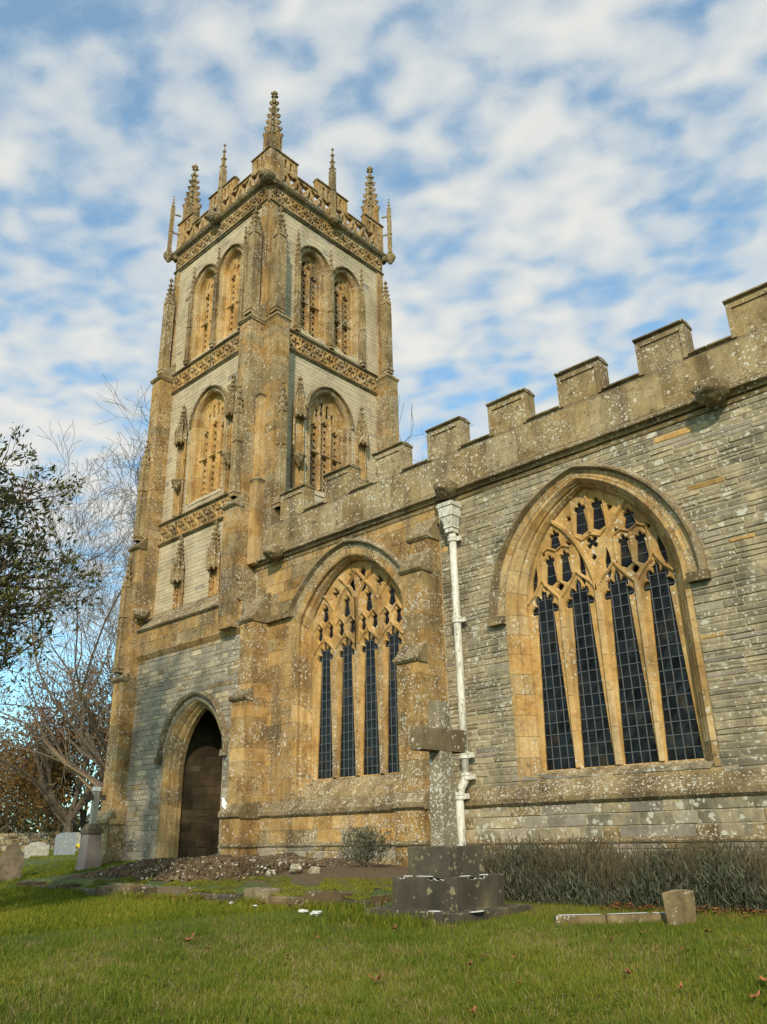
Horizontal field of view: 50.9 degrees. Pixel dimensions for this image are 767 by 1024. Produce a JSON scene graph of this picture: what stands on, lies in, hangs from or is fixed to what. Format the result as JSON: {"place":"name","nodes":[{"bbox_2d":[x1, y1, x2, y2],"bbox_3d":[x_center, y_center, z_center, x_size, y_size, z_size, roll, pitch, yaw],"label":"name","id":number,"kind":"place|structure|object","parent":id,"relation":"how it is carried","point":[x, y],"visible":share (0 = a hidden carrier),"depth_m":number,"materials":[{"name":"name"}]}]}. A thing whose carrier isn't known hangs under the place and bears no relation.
{"place":"outdoors","nodes":[
{"label":"outdoors","id":0,"kind":"place"},
{"bbox_2d":[0,850,116,890],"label":"grass","id":1,"kind":"structure","parent":0,"point":[53,857],"depth_m":28.75,"materials":[{"name":"green plant"}]},
{"bbox_2d":[0,859,301,935],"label":"grass","id":2,"kind":"structure","parent":0,"point":[16,918],"depth_m":13.62,"materials":[{"name":"green plant"}]},
{"bbox_2d":[0,852,766,1023],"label":"ground","id":3,"kind":"structure","parent":0,"point":[304,878],"depth_m":10.36,"materials":[{"name":"green plant"}]},
{"bbox_2d":[0,843,23,881],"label":"gravestone","id":4,"kind":"object","parent":3,"relation":"on","point":[11,860],"visible":0.93,"depth_m":22.67,"materials":[{"name":"grey stone"}]},
{"bbox_2d":[22,850,30,858],"bbox_3d":[-13.783,13.203,30.985,0.378,0.402,0.200,8,-24,-21],"label":"gravestone","id":5,"kind":"object","parent":3,"relation":"on","point":[27,853],"visible":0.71,"depth_m":30.94,"materials":[{"name":"stone"}]},
{"bbox_2d":[24,842,49,855],"bbox_3d":[-14.997,14.621,34.856,0.984,0.662,0.266,7,-23,-20],"label":"gravestone","id":6,"kind":"object","parent":3,"relation":"on","point":[38,848],"visible":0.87,"depth_m":34.81,"materials":[{"name":"stone"}]},
{"bbox_2d":[0,708,77,832],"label":"autumn tree","id":7,"kind":"object","parent":3,"relation":"on","point":[3,810],"visible":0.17,"depth_m":61.33,"materials":[{"name":"brown plant"}]},
{"bbox_2d":[0,832,81,850],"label":"boundary wall","id":8,"kind":"structure","parent":3,"relation":"on","point":[22,840],"depth_m":56.67,"materials":[{"name":"stone"}]},
{"bbox_2d":[0,795,89,832],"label":"hedgerow","id":9,"kind":"object","parent":3,"relation":"on","point":[46,828],"visible":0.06,"depth_m":77.31,"materials":[{"name":"plant"}]},
{"bbox_2d":[0,422,105,704],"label":"evergreen tree","id":10,"kind":"object","parent":3,"relation":"on","point":[8,595],"visible":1,"depth_m":12.88,"materials":[{"name":"green plant"}]},
{"bbox_2d":[0,684,112,837],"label":"autumn tree","id":11,"kind":"object","parent":3,"relation":"on","point":[22,784],"visible":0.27,"depth_m":53.87,"materials":[{"name":"brown plant"}]},
{"bbox_2d":[1,656,112,822],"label":"autumn tree","id":12,"kind":"object","parent":3,"relation":"on","point":[78,743],"visible":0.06,"depth_m":53.45,"materials":[{"name":"brown plant"}]},
{"bbox_2d":[0,631,117,832],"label":"autumn tree","id":13,"kind":"object","parent":3,"relation":"on","point":[65,818],"visible":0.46,"depth_m":50.83,"materials":[{"name":"brown plant"}]},
{"bbox_2d":[53,832,76,855],"bbox_3d":[-13.857,14.501,35.105,0.867,1.023,0.124,7,-23,-19],"label":"gravestone","id":14,"kind":"object","parent":3,"relation":"on","point":[65,843],"visible":0.98,"depth_m":35.07,"materials":[{"name":"grey stone"}]},
{"bbox_2d":[0,534,132,800],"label":"bare tree","id":15,"kind":"object","parent":3,"relation":"on","point":[76,772],"visible":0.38,"depth_m":40.50,"materials":[{"name":"brown plant"}]},
{"bbox_2d":[73,832,80,849],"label":"gravestone","id":16,"kind":"object","parent":3,"relation":"on","point":[78,834],"visible":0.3,"depth_m":47.69,"materials":[{"name":"stone"}]},
{"bbox_2d":[75,787,105,869],"bbox_3d":[-8.237,8.950,22.799,0.500,2.220,0.600,-20,-29,39],"label":"pedestal cross","id":17,"kind":"object","parent":3,"relation":"on","point":[89,855],"visible":0.94,"depth_m":22.56,"materials":[{"name":"grey stone"}]},
{"bbox_2d":[182,932,194,941],"bbox_3d":[-2.304,5.021,9.516,0.114,0.095,0.153,-6,-22,12],"label":"fallen leaf","id":18,"kind":"object","parent":3,"relation":"on","point":[190,938],"visible":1,"depth_m":9.53,"materials":[{"name":"brown plant"}]},
{"bbox_2d":[16,880,390,908],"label":"kerb wall","id":19,"kind":"structure","parent":3,"relation":"on","point":[267,892],"depth_m":13.74,"materials":[{"name":"stone"}]},
{"bbox_2d":[75,855,344,881],"bbox_3d":[-4.131,8.048,18.284,6.625,0.463,2.997,-20,-29,39],"label":"rubble heap","id":20,"kind":"object","parent":3,"relation":"on","point":[222,865],"visible":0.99,"depth_m":17.19,"materials":[{"name":"stone"}]},
{"bbox_2d":[10,876,435,929],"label":"kerb tufts","id":21,"kind":"object","parent":3,"relation":"on","point":[359,909],"visible":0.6,"depth_m":11.90,"materials":[{"name":"green plant"}]},
{"bbox_2d":[0,374,471,827],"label":"bare tree","id":22,"kind":"object","parent":3,"relation":"on","point":[100,764],"visible":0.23,"depth_m":48.90,"materials":[{"name":"brown plant"}]},
{"bbox_2d":[84,875,392,900],"bbox_3d":[-2.801,6.928,15.015,8.338,0.263,1.596,-20,-29,39],"label":"moss","id":23,"kind":"object","parent":3,"relation":"on","point":[286,884],"visible":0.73,"depth_m":14.11,"materials":[{"name":"green plant"}]},
{"bbox_2d":[97,90,398,864],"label":"church tower","id":24,"kind":"structure","parent":3,"relation":"on","point":[272,380],"depth_m":27.32,"materials":[{"name":"stone"}]},
{"bbox_2d":[153,690,227,859],"bbox_3d":[-5.309,7.403,22.612,3.380,4.688,0.747,-20,-29,39],"label":"doorway","id":25,"kind":"structure","parent":24,"relation":"in","point":[182,731],"depth_m":23.42,"materials":[{"name":"stone"}]},
{"bbox_2d":[189,263,216,362],"bbox_3d":[-6.537,-7.490,30.165,1.711,4.008,0.623,-20,-29,39],"label":"window","id":26,"kind":"structure","parent":24,"relation":"in","point":[205,291],"depth_m":30.48,"materials":[{"name":"stone"}]},
{"bbox_2d":[186,385,227,506],"bbox_3d":[-5.840,-2.359,27.524,2.271,4.288,0.622,-20,-29,39],"label":"window","id":27,"kind":"structure","parent":24,"relation":"in","point":[209,421],"depth_m":27.73,"materials":[{"name":"stone"}]},
{"bbox_2d":[215,243,246,345],"bbox_3d":[-5.370,-7.922,29.159,1.711,4.007,0.622,-20,-29,39],"label":"window","id":28,"kind":"structure","parent":24,"relation":"in","point":[231,273],"depth_m":29.46,"materials":[{"name":"stone"}]},
{"bbox_2d":[299,245,330,346],"bbox_3d":[-2.695,-7.908,29.347,0.621,4.006,1.711,-20,-29,39],"label":"window","id":29,"kind":"structure","parent":24,"relation":"in","point":[316,273],"depth_m":29.60,"materials":[{"name":"stone"}]},
{"bbox_2d":[306,386,353,497],"bbox_3d":[-1.993,-2.342,27.782,0.623,4.288,2.271,-20,-29,39],"label":"window","id":30,"kind":"structure","parent":24,"relation":"in","point":[338,428],"depth_m":28.08,"materials":[{"name":"stone"}]},
{"bbox_2d":[333,266,361,364],"bbox_3d":[-1.567,-7.481,30.474,0.621,4.006,1.711,-20,-29,39],"label":"window","id":31,"kind":"structure","parent":24,"relation":"in","point":[347,292],"depth_m":30.74,"materials":[{"name":"stone"}]},
{"bbox_2d":[265,869,275,875],"bbox_3d":[-2.223,7.137,15.906,0.208,0.152,0.249,4,-23,-14],"label":"lichened stone","id":32,"kind":"object","parent":3,"relation":"on","point":[267,873],"visible":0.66,"depth_m":15.87,"materials":[{"name":"grey stone"}]},
{"bbox_2d":[166,852,391,869],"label":"earth bank","id":33,"kind":"structure","parent":3,"relation":"on","point":[291,856],"depth_m":18.55,"materials":[{"name":"brown soil"}]},
{"bbox_2d":[336,823,405,867],"bbox_3d":[-0.311,6.675,16.000,1.779,0.954,0.821,-20,-29,39],"label":"bush","id":34,"kind":"object","parent":33,"relation":"on","point":[366,849],"visible":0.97,"depth_m":15.95,"materials":[{"name":"green plant"}]},
{"bbox_2d":[288,864,302,873],"bbox_3d":[-1.699,6.951,15.699,0.226,0.185,0.312,8,-24,-23],"label":"lichened stone","id":35,"kind":"object","parent":3,"relation":"on","point":[296,869],"visible":1,"depth_m":15.64,"materials":[{"name":"grey stone"}]},
{"bbox_2d":[307,866,320,873],"bbox_3d":[-1.309,6.866,15.421,0.295,0.156,0.199,-15,-26,30],"label":"lichened stone","id":36,"kind":"object","parent":3,"relation":"on","point":[313,870],"visible":0.9,"depth_m":15.36,"materials":[{"name":"beige stone"}]},
{"bbox_2d":[310,911,321,915],"bbox_3d":[-0.959,5.741,11.534,0.218,0.067,0.140,-20,-29,39],"label":"white stone","id":37,"kind":"object","parent":3,"relation":"on","point":[315,913],"visible":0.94,"depth_m":11.49,"materials":[{"name":"white stone"}]},
{"bbox_2d":[367,973,383,979],"bbox_3d":[-0.065,3.997,6.936,0.134,0.058,0.113,-20,-29,39],"label":"fallen leaf","id":38,"kind":"object","parent":3,"relation":"on","point":[376,977],"visible":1,"depth_m":6.94,"materials":[{"name":"brown plant"}]},
{"bbox_2d":[0,899,766,1023],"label":"lawn grass","id":39,"kind":"structure","parent":3,"relation":"on","point":[516,918],"depth_m":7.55,"materials":[{"name":"green plant"}]},
{"bbox_2d":[0,917,766,1023],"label":"clover","id":40,"kind":"object","parent":3,"relation":"on","point":[572,993],"visible":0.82,"depth_m":6.70,"materials":[{"name":"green plant"}]},
{"bbox_2d":[110,881,766,915],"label":"leaf litter","id":41,"kind":"object","parent":3,"relation":"on","point":[644,906],"visible":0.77,"depth_m":10.78,"materials":[{"name":"brown plant"}]},
{"bbox_2d":[364,700,531,925],"bbox_3d":[0.891,4.267,11.635,1.777,3.110,1.590,-20,-29,39],"label":"stone cross","id":42,"kind":"object","parent":3,"relation":"on","point":[447,879],"visible":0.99,"depth_m":11.23,"materials":[{"name":"grey stone"}]},
{"bbox_2d":[217,282,766,891],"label":"church nave","id":43,"kind":"structure","parent":3,"relation":"on","point":[611,552],"depth_m":16.56,"materials":[{"name":"stone"}]},
{"bbox_2d":[222,797,227,809],"bbox_3d":[-4.070,7.484,20.604,0.290,0.354,0.150,-20,-29,39],"label":"dove","id":44,"kind":"object","parent":43,"relation":"on","point":[224,804],"visible":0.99,"depth_m":20.56,"materials":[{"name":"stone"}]},
{"bbox_2d":[290,544,402,799],"bbox_3d":[-0.677,3.871,20.147,4.346,6.355,0.655,-20,-29,39],"label":"window","id":45,"kind":"structure","parent":43,"relation":"in","point":[369,599],"depth_m":20.44,"materials":[{"name":"stone"}]},
{"bbox_2d":[436,500,475,844],"bbox_3d":[1.587,3.525,17.195,0.470,7.999,0.400,-20,-29,39],"label":"drainpipe","id":46,"kind":"object","parent":43,"relation":"attached to","point":[449,511],"visible":0.91,"depth_m":17.42,"materials":[{"name":"white metal"}]},
{"bbox_2d":[497,470,724,784],"bbox_3d":[4.264,2.122,15.860,4.446,6.301,0.658,-20,-29,39],"label":"window","id":47,"kind":"structure","parent":43,"relation":"in","point":[621,686],"depth_m":15.80,"materials":[{"name":"stone"}]},
{"bbox_2d":[554,912,666,924],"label":"grave kerb","id":48,"kind":"structure","parent":3,"relation":"on","point":[611,917],"depth_m":9.71,"materials":[{"name":"stone"}]},
{"bbox_2d":[462,830,766,914],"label":"lavender hedge","id":49,"kind":"object","parent":3,"relation":"on","point":[727,875],"visible":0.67,"depth_m":11.72,"materials":[{"name":"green plant"}]},
{"bbox_2d":[506,891,731,906],"bbox_3d":[5.921,5.098,10.379,12.573,0.260,1.955,-20,-29,39],"label":"lavender wood","id":50,"kind":"object","parent":3,"relation":"on","point":[606,897],"visible":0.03,"depth_m":11.69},
{"bbox_2d":[623,968,633,973],"bbox_3d":[1.999,3.745,6.572,0.084,0.038,0.103,8,-24,-23],"label":"fallen leaf","id":51,"kind":"object","parent":3,"relation":"on","point":[627,970],"visible":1,"depth_m":6.58,"materials":[{"name":"brown plant"}]},
{"bbox_2d":[662,889,696,925],"bbox_3d":[3.533,4.778,9.560,0.247,0.534,0.351,-20,-29,39],"label":"headstone","id":52,"kind":"object","parent":3,"relation":"on","point":[679,905],"visible":0.77,"depth_m":9.50,"materials":[{"name":"stone"}]},
{"bbox_2d":[746,989,760,997],"bbox_3d":[2.576,3.351,5.604,0.102,0.050,0.088,-7,-23,14],"label":"fallen leaf","id":53,"kind":"object","parent":3,"relation":"on","point":[755,995],"visible":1,"depth_m":5.61,"materials":[{"name":"brown plant"}]},
{"bbox_2d":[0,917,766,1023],"bbox_3d":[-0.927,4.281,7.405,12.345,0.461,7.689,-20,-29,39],"label":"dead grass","id":54,"kind":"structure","parent":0,"point":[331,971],"depth_m":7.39,"materials":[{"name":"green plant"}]},
{"bbox_2d":[0,0,766,832],"label":"sky","id":55,"kind":"structure","parent":0,"point":[566,184],"materials":[{"name":"blue"}]}
]}

